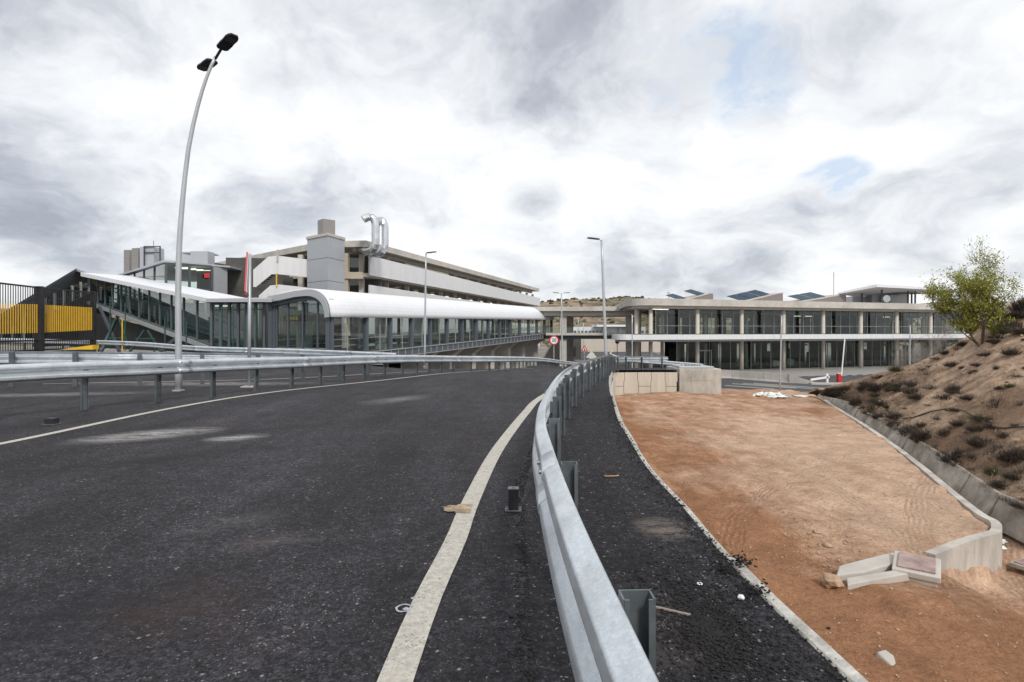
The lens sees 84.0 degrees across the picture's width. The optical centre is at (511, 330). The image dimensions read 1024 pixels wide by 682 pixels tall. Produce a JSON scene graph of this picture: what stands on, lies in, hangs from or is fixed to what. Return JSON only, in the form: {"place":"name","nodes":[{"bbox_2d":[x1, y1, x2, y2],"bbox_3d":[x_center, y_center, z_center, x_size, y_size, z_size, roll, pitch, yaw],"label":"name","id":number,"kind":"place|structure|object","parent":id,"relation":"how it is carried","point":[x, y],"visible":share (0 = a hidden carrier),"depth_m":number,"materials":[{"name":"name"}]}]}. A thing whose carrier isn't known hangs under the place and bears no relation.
{"place":"outdoors","nodes":[
{"label":"outdoors","id":0,"kind":"place"},
{"bbox_2d":[0,363,668,681],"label":"ramp road","id":1,"kind":"structure","parent":0,"point":[298,534],"depth_m":4.39,"materials":[{"name":"asphalt"}]},
{"bbox_2d":[0,282,95,351],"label":"fence","id":2,"kind":"object","parent":1,"relation":"on","point":[44,318],"visible":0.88,"depth_m":33.43,"materials":[{"name":"metal"}]},
{"bbox_2d":[42,417,61,424],"bbox_3d":[-7.408,1.450,9.160,0.200,0.100,0.160,0,0,0],"label":"steel stub","id":3,"kind":"object","parent":1,"relation":"on","point":[52,421],"visible":1,"depth_m":9.10,"materials":[{"name":"black paint"}]},
{"bbox_2d":[60,345,98,349],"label":"yellow kerb","id":4,"kind":"structure","parent":1,"relation":"on","point":[91,347],"depth_m":33.50,"materials":[{"name":"paint"}]},
{"bbox_2d":[0,351,382,386],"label":"guardrail","id":5,"kind":"object","parent":1,"relation":"on","point":[11,357],"visible":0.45,"depth_m":15.80,"materials":[{"name":"metal"}]},
{"bbox_2d":[1,338,395,371],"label":"guardrail","id":6,"kind":"object","parent":1,"relation":"on","point":[225,349],"visible":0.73,"depth_m":32.02,"materials":[{"name":"metal"}]},
{"bbox_2d":[172,33,238,390],"bbox_3d":[-7.580,-2.856,14.452,1.982,8.769,0.795,0,0,18],"label":"street lamp","id":7,"kind":"object","parent":1,"relation":"on","point":[227,42],"visible":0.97,"depth_m":14.42,"materials":[{"name":"metal"}]},
{"bbox_2d":[49,371,426,383],"bbox_3d":[-7.891,1.753,21.518,2.376,0.505,15.157,0,0,37],"label":"edge line","id":8,"kind":"object","parent":1,"relation":"on","point":[206,380],"visible":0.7,"depth_m":17.44,"materials":[{"name":"paint"}]},
{"bbox_2d":[240,252,252,387],"bbox_3d":[-7.303,-0.310,15.759,0.380,3.746,1.182,0,0,-6],"label":"road sign","id":9,"kind":"object","parent":1,"relation":"on","point":[247,289],"visible":0.95,"depth_m":15.79,"materials":[{"name":"metal"}]},
{"bbox_2d":[0,368,525,444],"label":"edge line","id":10,"kind":"object","parent":1,"relation":"on","point":[40,435],"visible":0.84,"depth_m":10.18,"materials":[{"name":"paint"}]},
{"bbox_2d":[0,355,600,410],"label":"guardrail","id":11,"kind":"object","parent":1,"relation":"on","point":[83,372],"visible":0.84,"depth_m":12.98,"materials":[{"name":"metal"}]},
{"bbox_2d":[423,251,435,366],"bbox_3d":[-5.055,-1.339,34.953,0.859,7.080,0.272,0,0,14],"label":"street lamp","id":12,"kind":"object","parent":1,"relation":"on","point":[424,364],"visible":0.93,"depth_m":34.95,"materials":[{"name":"metal"}]},
{"bbox_2d":[444,504,472,512],"bbox_3d":[-0.457,1.490,4.781,0.240,0.001,0.240,0,0,0],"label":"road patch","id":13,"kind":"object","parent":1,"relation":"on","point":[462,508],"visible":1,"depth_m":4.78,"materials":[{"name":"paint"}]},
{"bbox_2d":[377,382,570,681],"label":"edge line","id":14,"kind":"object","parent":1,"relation":"on","point":[401,663],"visible":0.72,"depth_m":3.34,"materials":[{"name":"paint"}]},
{"bbox_2d":[505,486,521,511],"bbox_3d":[0.012,1.403,4.763,0.135,0.191,0.110,0,0,0],"label":"steel stub","id":15,"kind":"object","parent":1,"relation":"on","point":[513,499],"visible":1,"depth_m":4.72,"materials":[{"name":"black paint"}]},
{"bbox_2d":[587,237,607,355],"bbox_3d":[4.077,-1.233,26.964,1.057,6.386,0.285,0,0,-9],"label":"street lamp","id":16,"kind":"object","parent":1,"relation":"on","point":[604,313],"visible":0.84,"depth_m":26.95,"materials":[{"name":"metal"}]},
{"bbox_2d":[620,422,637,446],"bbox_3d":[1.696,1.636,8.388,0.091,0.304,1.801,0,0,5],"label":"kerb stone","id":17,"kind":"object","parent":1,"relation":"on","point":[628,433],"visible":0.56,"depth_m":8.17,"materials":[{"name":"concrete"}]},
{"bbox_2d":[633,445,664,483],"bbox_3d":[1.521,1.640,6.535,0.109,0.296,1.804,0,0,4],"label":"kerb stone","id":18,"kind":"object","parent":1,"relation":"on","point":[647,465],"visible":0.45,"depth_m":6.32,"materials":[{"name":"concrete"}]},
{"bbox_2d":[1,345,947,392],"bbox_3d":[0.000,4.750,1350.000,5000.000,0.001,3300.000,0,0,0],"label":"ground","id":19,"kind":"structure","parent":0,"point":[542,350],"depth_m":138.90,"materials":[{"name":"concrete"}]},
{"bbox_2d":[1,269,133,346],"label":"entrance hall","id":20,"kind":"structure","parent":19,"relation":"on","point":[74,279],"depth_m":59.47,"materials":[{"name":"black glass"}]},
{"bbox_2d":[197,213,539,366],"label":"parking garage","id":21,"kind":"structure","parent":19,"relation":"on","point":[326,258],"depth_m":62.30,"materials":[{"name":"concrete"}]},
{"bbox_2d":[117,260,241,316],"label":"glass lobby","id":22,"kind":"object","parent":21,"relation":"attached to","point":[215,278],"visible":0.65,"depth_m":58.93,"materials":[{"name":"grey metal"}]},
{"bbox_2d":[124,241,163,271],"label":"rooftop plant","id":23,"kind":"object","parent":22,"relation":"on","point":[135,258],"visible":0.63,"depth_m":69.35,"materials":[{"name":"metal"}]},
{"bbox_2d":[182,251,218,264],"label":"rooftop plant","id":24,"kind":"object","parent":22,"relation":"on","point":[205,257],"visible":0.49,"depth_m":62.25,"materials":[{"name":"metal"}]},
{"bbox_2d":[266,288,553,368],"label":"covered walkway","id":25,"kind":"structure","parent":19,"relation":"on","point":[501,340],"depth_m":49.53,"materials":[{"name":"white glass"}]},
{"bbox_2d":[70,272,341,352],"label":"glass gallery","id":26,"kind":"object","parent":25,"relation":"attached to","point":[217,319],"visible":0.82,"depth_m":48.34,"materials":[{"name":"glass"}]},
{"bbox_2d":[549,336,558,358],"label":"road sign","id":27,"kind":"object","parent":19,"relation":"on","point":[553,340],"visible":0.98,"depth_m":51.98,"materials":[{"name":"metal"}]},
{"bbox_2d":[612,284,968,370],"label":"terminal building","id":28,"kind":"structure","parent":19,"relation":"on","point":[875,317],"depth_m":74.00,"materials":[{"name":"glass"}]},
{"bbox_2d":[891,344,917,366],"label":"bare sapling","id":29,"kind":"object","parent":19,"relation":"on","point":[901,361],"visible":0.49,"depth_m":48.90,"materials":[{"name":"grey plant"}]},
{"bbox_2d":[911,341,949,362],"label":"bare sapling","id":30,"kind":"object","parent":19,"relation":"on","point":[922,355],"visible":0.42,"depth_m":49.76,"materials":[{"name":"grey plant"}]},
{"bbox_2d":[1,297,981,345],"bbox_3d":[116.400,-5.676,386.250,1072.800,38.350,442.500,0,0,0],"label":"hills","id":31,"kind":"structure","parent":0,"point":[590,321],"depth_m":269.16,"materials":[{"name":"soil"}]},
{"bbox_2d":[55,296,975,347],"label":"scrub","id":32,"kind":"object","parent":31,"relation":"on","point":[642,319],"visible":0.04,"depth_m":282.88,"materials":[{"name":"plant"}]},
{"bbox_2d":[0,0,1023,307],"label":"sky","id":33,"kind":"structure","parent":0,"point":[722,148],"materials":[{"name":"white"}]},
{"bbox_2d":[573,339,580,358],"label":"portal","id":34,"kind":"object","parent":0,"point":[576,348],"visible":0.46,"depth_m":96.50,"materials":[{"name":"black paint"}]},
{"bbox_2d":[506,368,665,371],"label":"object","id":35,"kind":"object","parent":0,"point":[616,370],"visible":0.3,"depth_m":37.95,"materials":[{"name":"metal"}]},
{"bbox_2d":[613,355,703,371],"bbox_3d":[10.216,2.609,39.646,11.509,2.218,0.739,0,0,-44],"label":"guardrail","id":36,"kind":"object","parent":35,"relation":"on","point":[659,362],"visible":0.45,"depth_m":39.72,"materials":[{"name":"metal"}]},
{"bbox_2d":[525,352,659,367],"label":"road","id":37,"kind":"structure","parent":0,"point":[598,354],"depth_m":109.89,"materials":[{"name":"asphalt"}]},
{"bbox_2d":[543,342,558,359],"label":"embankment wall","id":38,"kind":"structure","parent":37,"relation":"on","point":[549,353],"depth_m":86.00,"materials":[{"name":"concrete"}]},
{"bbox_2d":[553,292,569,367],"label":"street lamp","id":39,"kind":"object","parent":37,"relation":"on","point":[561,331],"visible":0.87,"depth_m":59.94,"materials":[{"name":"metal"}]},
{"bbox_2d":[533,306,633,365],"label":"viaduct","id":40,"kind":"object","parent":37,"relation":"on","point":[568,315],"visible":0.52,"depth_m":75.52,"materials":[{"name":"concrete"}]},
{"bbox_2d":[573,327,601,332],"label":"hall","id":41,"kind":"structure","parent":37,"relation":"on","point":[591,329],"depth_m":139.00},
{"bbox_2d":[592,325,625,333],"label":"pale hall","id":42,"kind":"structure","parent":37,"relation":"on","point":[616,328],"depth_m":135.00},
{"bbox_2d":[581,339,685,351],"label":"road wall","id":43,"kind":"structure","parent":37,"relation":"on","point":[594,345],"depth_m":129.98,"materials":[{"name":"concrete"}]},
{"bbox_2d":[521,373,848,681],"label":"shoulder","id":44,"kind":"object","parent":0,"point":[621,515],"visible":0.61,"depth_m":3.71},
{"bbox_2d":[532,355,667,681],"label":"guardrail","id":45,"kind":"object","parent":44,"relation":"on","point":[609,634],"visible":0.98,"depth_m":1.84,"materials":[{"name":"metal"}]},
{"bbox_2d":[656,606,690,615],"bbox_3d":[0.846,1.478,3.007,0.190,0.008,0.012,0,0,28],"label":"thin stick","id":46,"kind":"object","parent":44,"relation":"on","point":[671,610],"visible":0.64,"depth_m":3.00,"materials":[{"name":"beige plant"}]},
{"bbox_2d":[507,393,847,681],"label":"asphalt crumbs","id":47,"kind":"object","parent":44,"relation":"on","point":[709,626],"visible":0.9,"depth_m":2.90,"materials":[{"name":"asphalt"}]},
{"bbox_2d":[662,484,729,556],"bbox_3d":[1.456,1.641,4.707,0.098,0.293,1.741,0,0,2],"label":"kerb stone","id":48,"kind":"object","parent":44,"relation":"on","point":[700,524],"visible":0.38,"depth_m":4.44,"materials":[{"name":"concrete"}]},
{"bbox_2d":[727,557,867,681],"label":"kerb stone","id":49,"kind":"object","parent":44,"relation":"on","point":[843,665],"visible":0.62,"depth_m":2.79,"materials":[{"name":"concrete"}]},
{"bbox_2d":[574,358,918,375],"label":"pavement","id":50,"kind":"structure","parent":0,"point":[819,371],"depth_m":67.77,"materials":[{"name":"concrete"}]},
{"bbox_2d":[771,360,781,366],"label":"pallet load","id":51,"kind":"object","parent":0,"point":[775,363],"visible":0.88,"depth_m":73.33,"materials":[{"name":"wood"}]},
{"bbox_2d":[721,374,872,390],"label":"road","id":52,"kind":"structure","parent":0,"point":[740,382],"depth_m":51.19,"materials":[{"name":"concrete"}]},
{"bbox_2d":[721,370,811,383],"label":"concrete barrier","id":53,"kind":"object","parent":52,"relation":"on","point":[760,376],"visible":0.8,"depth_m":53.91,"materials":[{"name":"concrete"}]},
{"bbox_2d":[810,374,829,382],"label":"barrier gate","id":54,"kind":"structure","parent":52,"relation":"on","point":[827,377],"depth_m":51.03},
{"bbox_2d":[810,382,843,384],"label":"road kerb","id":55,"kind":"structure","parent":52,"relation":"on","point":[815,383],"depth_m":49.98,"materials":[{"name":"concrete"}]},
{"bbox_2d":[836,338,844,382],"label":"barrier gate","id":56,"kind":"structure","parent":52,"relation":"on","point":[838,377],"depth_m":50.96,"materials":[{"name":"metal"}]},
{"bbox_2d":[905,324,910,364],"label":"street lamp","id":57,"kind":"object","parent":52,"relation":"on","point":[909,344],"visible":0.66,"depth_m":45.97,"materials":[{"name":"metal"}]},
{"bbox_2d":[615,389,1023,681],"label":"earth ground","id":58,"kind":"structure","parent":0,"point":[728,427],"depth_m":11.15,"materials":[{"name":"soil"}]},
{"bbox_2d":[612,372,676,394],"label":"retaining wall","id":59,"kind":"structure","parent":58,"relation":"on","point":[637,382],"depth_m":32.18,"materials":[{"name":"concrete"}]},
{"bbox_2d":[666,364,720,394],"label":"concrete block","id":60,"kind":"structure","parent":58,"relation":"on","point":[696,378],"depth_m":31.92,"materials":[{"name":"concrete"}]},
{"bbox_2d":[774,314,781,390],"bbox_3d":[16.604,1.356,35.466,0.502,4.833,0.170,0,0,-14],"label":"street lamp","id":61,"kind":"object","parent":58,"relation":"on","point":[780,352],"visible":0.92,"depth_m":35.47,"materials":[{"name":"metal"}]},
{"bbox_2d":[753,391,805,397],"bbox_3d":[15.208,3.613,32.097,3.268,0.436,1.504,0,0,-7],"label":"plastic heap","id":62,"kind":"object","parent":58,"relation":"on","point":[772,395],"visible":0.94,"depth_m":31.84,"materials":[{"name":"plastic"}]},
{"bbox_2d":[820,572,843,588],"bbox_3d":[4.625,3.625,8.217,0.293,0.227,0.291,0,0,23],"label":"rock","id":63,"kind":"object","parent":58,"relation":"on","point":[829,580],"visible":0.99,"depth_m":8.15,"materials":[{"name":"stone"}]},
{"bbox_2d":[654,453,1022,681],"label":"pebbles","id":64,"kind":"object","parent":58,"relation":"on","point":[897,629],"visible":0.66,"depth_m":9.95,"materials":[{"name":"stone"}]},
{"bbox_2d":[876,650,895,665],"bbox_3d":[4.223,3.835,6.461,0.272,0.320,0.218,13,11,-28],"label":"concrete lump","id":65,"kind":"object","parent":58,"relation":"on","point":[885,656],"visible":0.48,"depth_m":6.42,"materials":[{"name":"concrete"}]},
{"bbox_2d":[824,400,1001,589],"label":"pad wall","id":66,"kind":"structure","parent":58,"relation":"on","point":[981,549],"depth_m":9.90,"materials":[{"name":"concrete"}]},
{"bbox_2d":[892,551,940,586],"bbox_3d":[6.223,3.750,8.749,0.600,0.461,0.664,0,0,37],"label":"inspection chamber","id":67,"kind":"object","parent":58,"relation":"on","point":[924,570],"visible":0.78,"depth_m":8.61,"materials":[{"name":"concrete"}]},
{"bbox_2d":[817,393,1023,543],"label":"ditch lining","id":68,"kind":"object","parent":58,"relation":"on","point":[1010,518],"visible":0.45,"depth_m":14.53,"materials":[{"name":"concrete"}]},
{"bbox_2d":[1009,558,1023,570],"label":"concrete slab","id":69,"kind":"object","parent":58,"relation":"on","point":[1018,564],"visible":1,"depth_m":10.54,"materials":[{"name":"concrete"}]},
{"bbox_2d":[808,299,1023,513],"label":"sandy bank","id":70,"kind":"structure","parent":0,"point":[983,379],"depth_m":19.46,"materials":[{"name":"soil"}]},
{"bbox_2d":[845,393,862,405],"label":"dry shrub","id":71,"kind":"object","parent":70,"relation":"on","point":[853,402],"visible":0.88,"depth_m":27.13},
{"bbox_2d":[859,380,884,391],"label":"dry shrub","id":72,"kind":"object","parent":70,"relation":"on","point":[873,388],"visible":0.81,"depth_m":26.77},
{"bbox_2d":[862,396,883,409],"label":"dry shrub","id":73,"kind":"object","parent":70,"relation":"on","point":[870,407],"visible":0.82,"depth_m":24.96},
{"bbox_2d":[868,409,883,418],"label":"dry shrub","id":74,"kind":"object","parent":70,"relation":"on","point":[875,416],"visible":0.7,"depth_m":23.37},
{"bbox_2d":[883,417,900,426],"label":"dry shrub","id":75,"kind":"object","parent":70,"relation":"on","point":[892,423],"visible":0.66,"depth_m":21.40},
{"bbox_2d":[882,409,903,419],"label":"dry shrub","id":76,"kind":"object","parent":70,"relation":"on","point":[897,414],"visible":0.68,"depth_m":22.04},
{"bbox_2d":[886,384,905,391],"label":"dry shrub","id":77,"kind":"object","parent":70,"relation":"on","point":[897,388],"visible":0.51,"depth_m":24.82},
{"bbox_2d":[887,363,905,371],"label":"dry shrub","id":78,"kind":"object","parent":70,"relation":"on","point":[896,368],"visible":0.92,"depth_m":27.73,"materials":[{"name":"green plant"}]},
{"bbox_2d":[885,418,916,432],"bbox_3d":[13.918,3.288,19.846,1.232,0.475,1.488,0,0,-39],"label":"dry shrub","id":79,"kind":"object","parent":70,"relation":"on","point":[903,426],"visible":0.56,"depth_m":19.99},
{"bbox_2d":[895,422,921,433],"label":"dry shrub","id":80,"kind":"object","parent":70,"relation":"on","point":[915,427],"visible":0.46,"depth_m":19.42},
{"bbox_2d":[900,384,920,393],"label":"dry shrub","id":81,"kind":"object","parent":70,"relation":"on","point":[908,390],"visible":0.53,"depth_m":23.40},
{"bbox_2d":[901,391,924,399],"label":"dry shrub","id":82,"kind":"object","parent":70,"relation":"on","point":[915,396],"visible":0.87,"depth_m":22.45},
{"bbox_2d":[902,426,933,438],"bbox_3d":[13.389,3.244,18.450,1.499,0.452,1.226,0,0,9],"label":"dry shrub","id":83,"kind":"object","parent":70,"relation":"on","point":[921,435],"visible":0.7,"depth_m":18.36,"materials":[{"name":"plant"}]},
{"bbox_2d":[818,311,1023,499],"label":"bank pebbles","id":84,"kind":"object","parent":70,"relation":"on","point":[965,432],"visible":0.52,"depth_m":22.14,"materials":[{"name":"stone"}]},
{"bbox_2d":[824,308,1023,483],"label":"straw","id":85,"kind":"object","parent":70,"relation":"on","point":[942,404],"visible":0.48,"depth_m":20.93,"materials":[{"name":"plant"}]},
{"bbox_2d":[892,316,956,362],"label":"bare sapling","id":86,"kind":"object","parent":70,"relation":"on","point":[939,342],"visible":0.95,"depth_m":46.51,"materials":[{"name":"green plant"}]},
{"bbox_2d":[929,391,951,399],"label":"dry shrub","id":87,"kind":"object","parent":70,"relation":"on","point":[943,397],"visible":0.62,"depth_m":20.46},
{"bbox_2d":[934,425,953,436],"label":"dry shrub","id":88,"kind":"object","parent":70,"relation":"on","point":[944,433],"visible":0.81,"depth_m":17.47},
{"bbox_2d":[934,451,963,462],"bbox_3d":[12.105,3.432,15.677,1.018,0.356,1.041,0,0,-21],"label":"dry shrub","id":89,"kind":"object","parent":70,"relation":"on","point":[947,459],"visible":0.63,"depth_m":15.66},
{"bbox_2d":[942,379,962,392],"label":"dry shrub","id":90,"kind":"object","parent":70,"relation":"on","point":[950,387],"visible":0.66,"depth_m":20.58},
{"bbox_2d":[884,407,1023,428],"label":"hose","id":91,"kind":"object","parent":70,"relation":"on","point":[967,413],"visible":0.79,"depth_m":17.20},
{"bbox_2d":[946,419,964,425],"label":"dry shrub","id":92,"kind":"object","parent":70,"relation":"on","point":[957,423],"visible":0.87,"depth_m":17.44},
{"bbox_2d":[949,445,968,457],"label":"dry shrub","id":93,"kind":"object","parent":70,"relation":"on","point":[956,453],"visible":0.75,"depth_m":15.65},
{"bbox_2d":[957,393,975,399],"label":"dry shrub","id":94,"kind":"object","parent":70,"relation":"on","point":[966,397],"visible":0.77,"depth_m":18.71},
{"bbox_2d":[920,235,1022,346],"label":"young tree","id":95,"kind":"object","parent":70,"relation":"on","point":[977,289],"visible":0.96,"depth_m":23.07,"materials":[{"name":"green plant"}]},
{"bbox_2d":[956,431,999,447],"bbox_3d":[12.696,2.904,15.416,1.128,0.414,1.227,0,0,-34],"label":"dry shrub","id":96,"kind":"object","parent":70,"relation":"on","point":[974,441],"visible":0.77,"depth_m":15.37,"materials":[{"name":"plant"}]},
{"bbox_2d":[960,412,995,421],"bbox_3d":[14.000,2.501,16.768,1.270,0.276,1.196,0,0,44],"label":"dry shrub","id":97,"kind":"object","parent":70,"relation":"on","point":[974,418],"visible":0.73,"depth_m":16.73,"materials":[{"name":"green plant"}]},
{"bbox_2d":[977,418,999,429],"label":"dry shrub","id":98,"kind":"object","parent":70,"relation":"on","point":[989,426],"visible":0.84,"depth_m":15.91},
{"bbox_2d":[978,462,1000,475],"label":"dry shrub","id":99,"kind":"object","parent":70,"relation":"on","point":[987,470],"visible":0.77,"depth_m":13.61,"materials":[{"name":"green plant"}]},
{"bbox_2d":[978,433,1008,454],"bbox_3d":[12.259,2.790,14.527,0.943,0.688,1.746,0,0,31],"label":"dry shrub","id":100,"kind":"object","parent":70,"relation":"on","point":[999,447],"visible":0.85,"depth_m":14.60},
{"bbox_2d":[983,478,1012,489],"bbox_3d":[11.025,3.410,12.816,0.830,0.210,0.907,0,0,-21],"label":"dry shrub","id":101,"kind":"object","parent":70,"relation":"on","point":[999,484],"visible":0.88,"depth_m":12.79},
{"bbox_2d":[976,385,1022,407],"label":"dry shrub","id":102,"kind":"object","parent":70,"relation":"on","point":[995,404],"visible":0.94,"depth_m":16.95,"materials":[{"name":"plant"}]},
{"bbox_2d":[995,430,1013,438],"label":"dry shrub","id":103,"kind":"object","parent":70,"relation":"on","point":[1003,435],"visible":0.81,"depth_m":15.01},
{"bbox_2d":[995,321,1014,333],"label":"dry shrub","id":104,"kind":"object","parent":70,"relation":"on","point":[1001,330],"visible":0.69,"depth_m":22.13,"materials":[{"name":"brown plant"}]},
{"bbox_2d":[991,449,1022,462],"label":"dry shrub","id":105,"kind":"object","parent":70,"relation":"on","point":[1003,459],"visible":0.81,"depth_m":13.53,"materials":[{"name":"plant"}]},
{"bbox_2d":[992,468,1021,480],"bbox_3d":[11.324,3.200,12.788,0.993,0.235,0.878,0,0,-30],"label":"dry shrub","id":106,"kind":"object","parent":70,"relation":"on","point":[1012,476],"visible":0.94,"depth_m":12.78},
{"bbox_2d":[994,317,1023,326],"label":"dry shrub","id":107,"kind":"object","parent":70,"relation":"on","point":[1020,323],"visible":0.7,"depth_m":22.21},
{"bbox_2d":[995,442,1023,459],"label":"dry shrub","id":108,"kind":"object","parent":70,"relation":"on","point":[1016,452],"visible":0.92,"depth_m":13.55,"materials":[{"name":"plant"}]},
{"bbox_2d":[996,345,1022,354],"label":"dry shrub","id":109,"kind":"object","parent":70,"relation":"on","point":[1008,352],"visible":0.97,"depth_m":19.82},
{"bbox_2d":[1000,322,1023,333],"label":"dry shrub","id":110,"kind":"object","parent":70,"relation":"on","point":[1019,330],"visible":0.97,"depth_m":21.22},
{"bbox_2d":[1002,306,1023,318],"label":"dry shrub","id":111,"kind":"object","parent":70,"relation":"on","point":[1018,314],"visible":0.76,"depth_m":23.06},
{"bbox_2d":[1006,292,1023,310],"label":"dry shrub","id":112,"kind":"object","parent":70,"relation":"on","point":[1015,304],"visible":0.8,"depth_m":23.53,"materials":[{"name":"plant"}]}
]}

